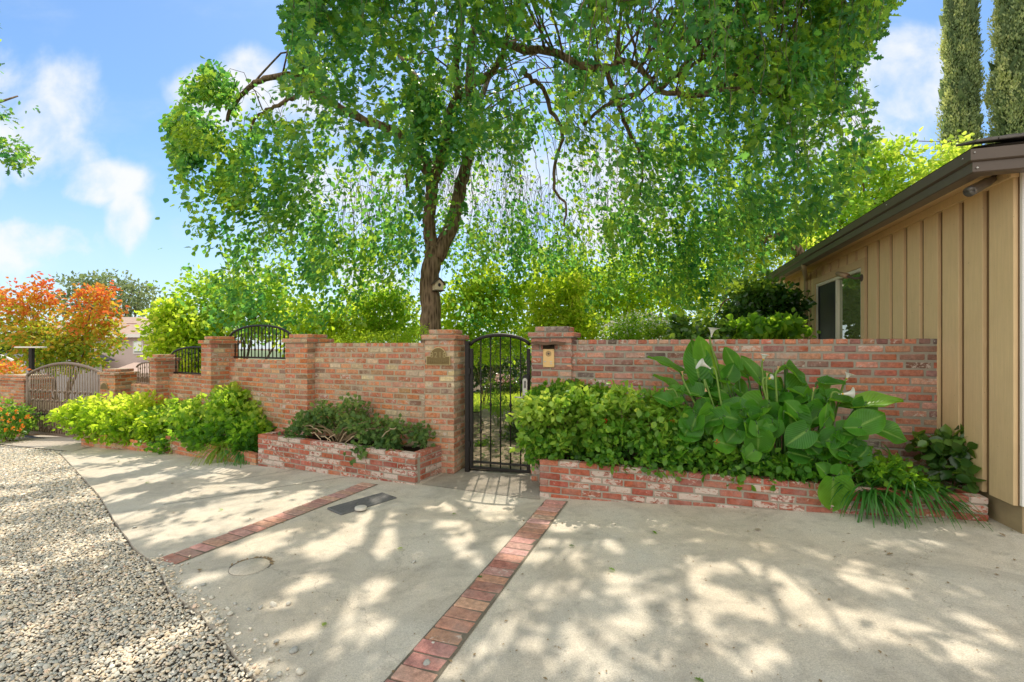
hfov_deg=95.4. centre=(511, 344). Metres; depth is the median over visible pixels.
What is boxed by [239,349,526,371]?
ground
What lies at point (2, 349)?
round tree
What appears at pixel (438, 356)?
address plaque
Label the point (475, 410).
lawn
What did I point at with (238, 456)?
grass tuft
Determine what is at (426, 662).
pebble
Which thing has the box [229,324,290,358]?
iron railing
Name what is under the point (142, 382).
iron railing
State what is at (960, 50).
cypress tree
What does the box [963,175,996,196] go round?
floodlight
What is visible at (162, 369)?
brick pillar
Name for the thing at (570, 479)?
brick planter
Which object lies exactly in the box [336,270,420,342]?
garden shrub
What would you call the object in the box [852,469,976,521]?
strap leaf plant
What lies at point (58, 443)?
driveway
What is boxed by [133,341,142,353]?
window
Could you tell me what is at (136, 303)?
oak
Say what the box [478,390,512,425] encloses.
garden plant
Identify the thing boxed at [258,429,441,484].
brick planter
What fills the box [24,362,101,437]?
driveway gate
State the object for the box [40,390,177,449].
dense bush
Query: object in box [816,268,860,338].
window
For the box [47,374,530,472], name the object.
garden ground
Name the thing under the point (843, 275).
wall lamp
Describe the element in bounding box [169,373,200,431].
brick wall
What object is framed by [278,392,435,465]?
sparse shrub
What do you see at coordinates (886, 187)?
background tree
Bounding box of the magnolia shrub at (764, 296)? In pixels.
[708,270,816,338]
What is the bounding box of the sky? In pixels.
[0,0,994,348]
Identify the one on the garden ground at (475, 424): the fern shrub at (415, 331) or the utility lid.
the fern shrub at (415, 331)
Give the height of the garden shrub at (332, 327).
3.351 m
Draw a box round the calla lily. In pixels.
[647,327,906,511]
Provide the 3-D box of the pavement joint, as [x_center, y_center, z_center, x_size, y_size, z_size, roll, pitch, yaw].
[-2.701,1.616,5.731,2.454,0.058,0.803,0,0,-29]
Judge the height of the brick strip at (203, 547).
0.061 m
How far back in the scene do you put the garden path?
7.05 m
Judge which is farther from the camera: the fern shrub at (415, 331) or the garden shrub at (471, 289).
the garden shrub at (471, 289)
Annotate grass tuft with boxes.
[190,441,251,465]
[213,415,257,467]
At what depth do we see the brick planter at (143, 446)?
8.49 m
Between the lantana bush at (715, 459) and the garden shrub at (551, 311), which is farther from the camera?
the garden shrub at (551, 311)
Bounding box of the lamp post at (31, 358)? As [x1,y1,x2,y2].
[14,347,46,373]
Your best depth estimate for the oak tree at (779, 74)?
7.97 m
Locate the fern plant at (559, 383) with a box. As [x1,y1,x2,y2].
[525,377,618,457]
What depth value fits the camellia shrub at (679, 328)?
6.31 m
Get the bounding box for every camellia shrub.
[662,311,745,339]
[725,307,820,339]
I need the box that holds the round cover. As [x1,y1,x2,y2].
[228,556,274,575]
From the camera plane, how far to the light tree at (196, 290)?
14.16 m
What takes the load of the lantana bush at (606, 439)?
on the brick planter at (570, 479)
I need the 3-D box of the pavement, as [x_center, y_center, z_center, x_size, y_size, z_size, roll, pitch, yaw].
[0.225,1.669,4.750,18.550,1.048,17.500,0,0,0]
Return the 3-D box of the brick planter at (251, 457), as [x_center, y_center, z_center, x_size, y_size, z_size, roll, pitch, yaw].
[-4.527,1.823,7.409,2.648,0.599,0.650,0,0,31]
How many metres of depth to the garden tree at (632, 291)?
15.06 m
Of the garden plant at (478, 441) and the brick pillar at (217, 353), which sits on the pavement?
the brick pillar at (217, 353)
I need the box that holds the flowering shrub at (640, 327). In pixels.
[595,306,671,339]
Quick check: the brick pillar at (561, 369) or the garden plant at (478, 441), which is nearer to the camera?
the brick pillar at (561, 369)
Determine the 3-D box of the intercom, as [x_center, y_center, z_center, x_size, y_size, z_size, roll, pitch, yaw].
[0.411,0.126,5.223,0.130,0.250,0.018,0,0,17]
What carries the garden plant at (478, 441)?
on the garden ground at (475, 424)
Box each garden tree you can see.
[522,240,721,339]
[673,201,835,321]
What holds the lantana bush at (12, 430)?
on the driveway
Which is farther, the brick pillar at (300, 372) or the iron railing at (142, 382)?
the iron railing at (142, 382)
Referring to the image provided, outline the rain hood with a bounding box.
[531,341,564,344]
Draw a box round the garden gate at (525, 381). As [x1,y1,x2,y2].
[469,333,530,472]
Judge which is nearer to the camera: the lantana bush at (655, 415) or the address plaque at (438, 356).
the lantana bush at (655, 415)
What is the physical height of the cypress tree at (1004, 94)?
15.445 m
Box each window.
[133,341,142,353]
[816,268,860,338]
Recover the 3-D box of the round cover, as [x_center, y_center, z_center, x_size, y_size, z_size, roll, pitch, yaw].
[-1.859,1.570,3.313,0.299,0.011,0.290,0,0,0]
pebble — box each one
[270,601,276,606]
[289,646,297,653]
[296,667,304,674]
[423,659,430,665]
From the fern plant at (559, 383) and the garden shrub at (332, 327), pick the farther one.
the garden shrub at (332, 327)
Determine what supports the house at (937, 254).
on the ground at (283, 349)
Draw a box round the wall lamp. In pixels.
[835,271,862,281]
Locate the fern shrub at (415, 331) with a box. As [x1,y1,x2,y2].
[331,323,432,342]
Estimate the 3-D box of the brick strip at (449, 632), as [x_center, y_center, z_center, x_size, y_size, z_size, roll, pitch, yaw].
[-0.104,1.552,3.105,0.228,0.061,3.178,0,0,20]
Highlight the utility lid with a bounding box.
[327,492,396,514]
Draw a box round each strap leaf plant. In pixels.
[829,445,946,529]
[845,443,994,531]
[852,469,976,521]
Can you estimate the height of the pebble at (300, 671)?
0.028 m
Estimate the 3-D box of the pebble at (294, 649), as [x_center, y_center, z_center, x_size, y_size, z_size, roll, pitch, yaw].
[-1.107,1.546,2.358,0.043,0.019,0.038,0,0,-28]
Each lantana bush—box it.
[0,394,47,442]
[505,381,599,470]
[570,379,656,477]
[625,384,707,482]
[670,419,821,491]
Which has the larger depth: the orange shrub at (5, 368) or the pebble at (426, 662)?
the orange shrub at (5, 368)
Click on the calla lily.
(755, 423)
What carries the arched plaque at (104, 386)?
attached to the brick pillar at (118, 380)
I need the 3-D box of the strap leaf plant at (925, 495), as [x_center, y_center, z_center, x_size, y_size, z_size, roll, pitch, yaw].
[3.278,1.162,3.803,1.147,0.754,0.970,0,0,0]
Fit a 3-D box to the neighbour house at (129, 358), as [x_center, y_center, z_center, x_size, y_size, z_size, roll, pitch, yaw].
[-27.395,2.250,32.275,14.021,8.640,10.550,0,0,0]
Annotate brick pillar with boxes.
[0,374,53,436]
[97,368,139,401]
[146,354,180,405]
[198,336,240,430]
[282,334,333,436]
[421,329,468,473]
[528,326,580,481]
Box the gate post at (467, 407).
[465,341,469,471]
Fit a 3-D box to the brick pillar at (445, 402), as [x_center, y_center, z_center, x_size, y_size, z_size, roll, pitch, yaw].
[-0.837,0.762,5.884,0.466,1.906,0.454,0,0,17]
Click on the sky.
(101, 75)
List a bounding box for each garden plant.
[474,435,494,446]
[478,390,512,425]
[499,416,525,441]
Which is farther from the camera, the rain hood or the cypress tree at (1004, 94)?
the cypress tree at (1004, 94)
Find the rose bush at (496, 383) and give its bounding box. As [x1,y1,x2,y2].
[482,372,530,393]
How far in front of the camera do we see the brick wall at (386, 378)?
6.20 m
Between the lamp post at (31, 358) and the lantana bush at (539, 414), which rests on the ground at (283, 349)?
the lamp post at (31, 358)
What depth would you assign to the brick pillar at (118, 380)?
9.96 m
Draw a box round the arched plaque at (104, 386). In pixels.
[100,383,107,389]
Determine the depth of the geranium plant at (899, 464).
3.78 m
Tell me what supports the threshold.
on the pavement
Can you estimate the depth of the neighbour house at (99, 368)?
29.31 m
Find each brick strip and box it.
[160,482,377,563]
[384,499,567,681]
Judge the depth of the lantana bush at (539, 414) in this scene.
4.76 m
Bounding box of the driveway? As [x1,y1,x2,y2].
[0,435,86,450]
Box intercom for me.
[543,345,553,366]
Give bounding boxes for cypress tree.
[934,0,988,162]
[980,0,1023,144]
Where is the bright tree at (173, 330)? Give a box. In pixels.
[133,294,242,374]
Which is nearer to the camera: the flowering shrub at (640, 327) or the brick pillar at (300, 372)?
the brick pillar at (300, 372)
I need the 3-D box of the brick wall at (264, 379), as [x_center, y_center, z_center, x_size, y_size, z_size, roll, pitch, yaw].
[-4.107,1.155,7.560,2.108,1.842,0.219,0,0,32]
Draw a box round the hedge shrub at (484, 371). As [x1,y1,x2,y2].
[470,346,531,391]
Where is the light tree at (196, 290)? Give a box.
[147,247,321,358]
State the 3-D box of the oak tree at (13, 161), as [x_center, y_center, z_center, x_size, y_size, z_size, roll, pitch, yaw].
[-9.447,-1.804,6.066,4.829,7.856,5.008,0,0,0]
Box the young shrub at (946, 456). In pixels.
[904,424,986,493]
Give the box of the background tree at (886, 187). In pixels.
[775,127,980,262]
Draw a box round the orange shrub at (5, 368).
[0,359,30,374]
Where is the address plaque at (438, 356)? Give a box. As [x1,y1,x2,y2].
[426,347,450,364]
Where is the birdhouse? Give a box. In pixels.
[430,278,445,291]
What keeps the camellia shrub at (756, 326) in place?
on the garden ground at (475, 424)
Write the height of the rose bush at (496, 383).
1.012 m
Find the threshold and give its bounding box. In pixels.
[423,468,539,498]
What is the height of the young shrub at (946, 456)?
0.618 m
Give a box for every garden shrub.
[263,291,384,356]
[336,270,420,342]
[417,256,541,402]
[511,268,610,343]
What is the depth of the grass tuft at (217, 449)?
6.77 m
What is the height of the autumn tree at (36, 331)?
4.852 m
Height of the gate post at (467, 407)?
1.620 m
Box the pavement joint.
[169,470,347,503]
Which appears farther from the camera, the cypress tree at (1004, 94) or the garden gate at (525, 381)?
the cypress tree at (1004, 94)
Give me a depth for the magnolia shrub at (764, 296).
7.24 m
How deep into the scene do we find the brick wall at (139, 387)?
9.79 m
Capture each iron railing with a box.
[136,361,149,384]
[171,346,200,374]
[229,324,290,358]
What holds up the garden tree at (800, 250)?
on the garden ground at (475, 424)
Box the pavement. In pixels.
[61,447,1023,681]
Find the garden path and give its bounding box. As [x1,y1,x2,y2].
[470,409,531,470]
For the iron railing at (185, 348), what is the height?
0.518 m
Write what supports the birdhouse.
attached to the oak tree at (779, 74)
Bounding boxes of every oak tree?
[0,23,40,177]
[155,0,906,344]
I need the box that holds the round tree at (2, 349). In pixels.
[0,332,19,353]
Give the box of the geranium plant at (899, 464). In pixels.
[760,445,950,498]
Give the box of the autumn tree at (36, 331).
[0,271,136,400]
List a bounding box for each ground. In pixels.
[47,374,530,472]
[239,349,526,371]
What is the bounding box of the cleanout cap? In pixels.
[355,505,366,510]
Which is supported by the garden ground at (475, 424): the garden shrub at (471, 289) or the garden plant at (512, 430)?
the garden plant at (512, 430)
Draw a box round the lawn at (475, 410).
[474,391,523,411]
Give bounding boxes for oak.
[41,269,171,319]
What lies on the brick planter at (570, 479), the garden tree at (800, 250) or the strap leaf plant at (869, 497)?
the strap leaf plant at (869, 497)
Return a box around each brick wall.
[131,383,149,398]
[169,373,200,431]
[229,359,284,441]
[315,343,424,447]
[572,339,936,479]
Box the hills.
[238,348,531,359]
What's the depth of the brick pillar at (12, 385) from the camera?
11.16 m
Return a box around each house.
[0,353,114,400]
[6,317,200,383]
[765,133,1023,533]
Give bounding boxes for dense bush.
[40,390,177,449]
[136,380,276,454]
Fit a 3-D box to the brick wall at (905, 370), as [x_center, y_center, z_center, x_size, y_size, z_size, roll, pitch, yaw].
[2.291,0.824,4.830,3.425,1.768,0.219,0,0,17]
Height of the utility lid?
0.022 m
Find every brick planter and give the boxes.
[81,432,165,452]
[165,435,257,464]
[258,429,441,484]
[540,456,988,521]
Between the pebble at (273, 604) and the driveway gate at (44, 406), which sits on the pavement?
the pebble at (273, 604)
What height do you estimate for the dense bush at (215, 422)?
1.351 m
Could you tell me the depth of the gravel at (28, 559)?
2.73 m
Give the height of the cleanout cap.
0.022 m

